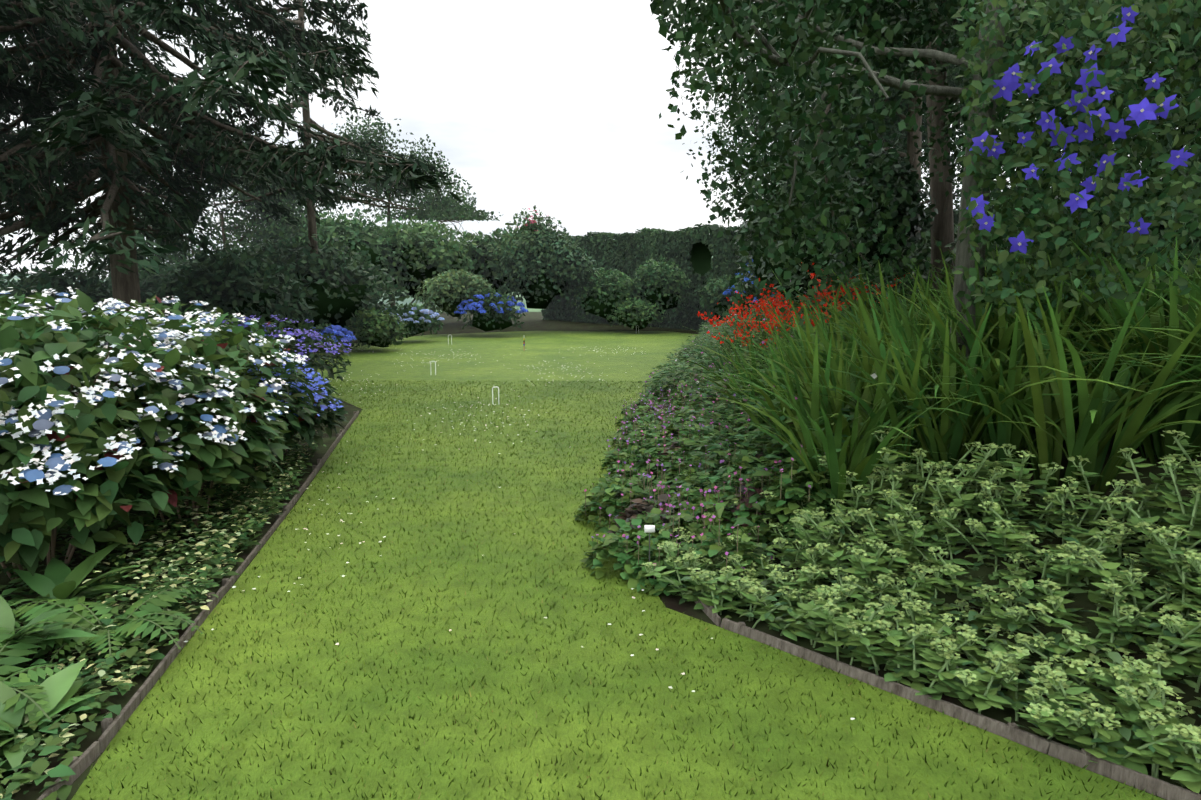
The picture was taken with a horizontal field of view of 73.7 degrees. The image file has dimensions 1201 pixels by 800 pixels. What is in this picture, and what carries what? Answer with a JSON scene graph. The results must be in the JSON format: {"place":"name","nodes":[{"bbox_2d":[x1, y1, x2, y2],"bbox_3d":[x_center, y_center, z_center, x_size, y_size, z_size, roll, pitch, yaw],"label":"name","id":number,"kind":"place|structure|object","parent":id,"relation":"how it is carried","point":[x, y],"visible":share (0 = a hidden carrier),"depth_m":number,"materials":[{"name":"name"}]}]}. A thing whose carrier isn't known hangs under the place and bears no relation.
{"place":"outdoors","nodes":[
{"label":"outdoors","id":0,"kind":"place"},
{"bbox_2d":[0,256,1200,799],"bbox_3d":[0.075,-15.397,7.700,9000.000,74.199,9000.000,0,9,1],"label":"soil","id":1,"kind":"structure","parent":0,"point":[532,320],"depth_m":4.68,"materials":[{"name":"soil"}]},
{"bbox_2d":[37,411,358,799],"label":"timber edging","id":2,"kind":"object","parent":1,"relation":"on","point":[85,760],"visible":0.73,"depth_m":4.25,"materials":[{"name":"brown wood"}]},
{"bbox_2d":[0,0,461,277],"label":"conifer tree","id":3,"kind":"object","parent":1,"relation":"on","point":[184,214],"visible":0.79,"depth_m":12.89,"materials":[{"name":"green plant"}]},
{"bbox_2d":[56,106,503,284],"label":"tree foliage","id":4,"kind":"object","parent":1,"relation":"on","point":[442,208],"visible":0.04,"depth_m":40.20,"materials":[{"name":"green plant"}]},
{"bbox_2d":[0,205,777,353],"bbox_3d":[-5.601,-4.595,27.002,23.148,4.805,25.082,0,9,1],"label":"shrub","id":5,"kind":"object","parent":1,"relation":"on","point":[257,269],"depth_m":28.38,"materials":[{"name":"green plant"}]},
{"bbox_2d":[0,0,1198,318],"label":"tree","id":6,"kind":"object","parent":1,"relation":"on","point":[124,288],"visible":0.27,"depth_m":14.64,"materials":[{"name":"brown plant"}]},
{"bbox_2d":[0,0,1200,799],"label":"border","id":7,"kind":"object","parent":1,"relation":"on","point":[1088,350],"depth_m":5.28,"materials":[{"name":"green plant"}]},
{"bbox_2d":[0,475,1200,785],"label":"plants","id":8,"kind":"object","parent":1,"relation":"on","point":[58,579],"visible":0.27,"depth_m":4.22,"materials":[{"name":"green plant"}]},
{"bbox_2d":[644,525,654,577],"bbox_3d":[0.329,1.074,5.384,0.070,0.480,0.011,0,9,1],"label":"plant label","id":9,"kind":"object","parent":1,"relation":"on","point":[649,529],"visible":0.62,"depth_m":5.35,"materials":[{"name":"paint"}]},
{"bbox_2d":[541,198,1057,330],"bbox_3d":[5.130,-4.800,31.600,1.746,4.403,24.350,-7,11,-38],"label":"hedge","id":10,"kind":"object","parent":1,"relation":"on","point":[639,247],"depth_m":33.28,"materials":[{"name":"green plant"}]},
{"bbox_2d":[640,430,1200,792],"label":"ground cover plants","id":11,"kind":"object","parent":1,"relation":"on","point":[1133,714],"visible":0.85,"depth_m":4.22,"materials":[{"name":"green plant"}]},
{"bbox_2d":[641,545,1200,799],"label":"timber edging","id":12,"kind":"object","parent":1,"relation":"on","point":[1113,771],"visible":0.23,"depth_m":3.69,"materials":[{"name":"brown wood"}]},
{"bbox_2d":[650,0,1200,325],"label":"tree","id":13,"kind":"object","parent":1,"relation":"on","point":[870,115],"visible":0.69,"depth_m":6.08,"materials":[{"name":"green plant"}]},
{"bbox_2d":[719,0,1198,434],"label":"tree","id":14,"kind":"object","parent":1,"relation":"on","point":[963,255],"visible":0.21,"depth_m":5.61,"materials":[{"name":"brown plant"}]},
{"bbox_2d":[731,133,1200,307],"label":"shrub foliage","id":15,"kind":"object","parent":1,"relation":"on","point":[911,187],"visible":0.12,"depth_m":9.89,"materials":[{"name":"green plant"}]},
{"bbox_2d":[753,189,1190,304],"bbox_3d":[4.315,-2.601,14.339,3.466,2.264,15.658,0,9,1],"label":"shrub","id":16,"kind":"object","parent":1,"relation":"on","point":[758,262],"visible":0.1,"depth_m":13.11,"materials":[{"name":"green plant"}]},
{"bbox_2d":[0,0,1200,278],"label":"sky","id":17,"kind":"structure","parent":0,"point":[554,106],"materials":[{"name":"white"}]},
{"bbox_2d":[71,331,1164,799],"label":"lawn ground","id":18,"kind":"structure","parent":0,"point":[477,357],"depth_m":4.28,"materials":[{"name":"green plant"}]},
{"bbox_2d":[492,387,498,404],"bbox_3d":[-1.725,-0.010,13.192,0.115,0.428,0.016,-2,9,-16],"label":"croquet hoop","id":19,"kind":"object","parent":18,"relation":"on","point":[498,395],"visible":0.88,"depth_m":13.17,"materials":[{"name":"paint"}]},
{"bbox_2d":[184,346,854,719],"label":"lawn daisies","id":20,"kind":"object","parent":18,"relation":"on","point":[490,442],"visible":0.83,"depth_m":7.25,"materials":[{"name":"white plant"}]}
]}

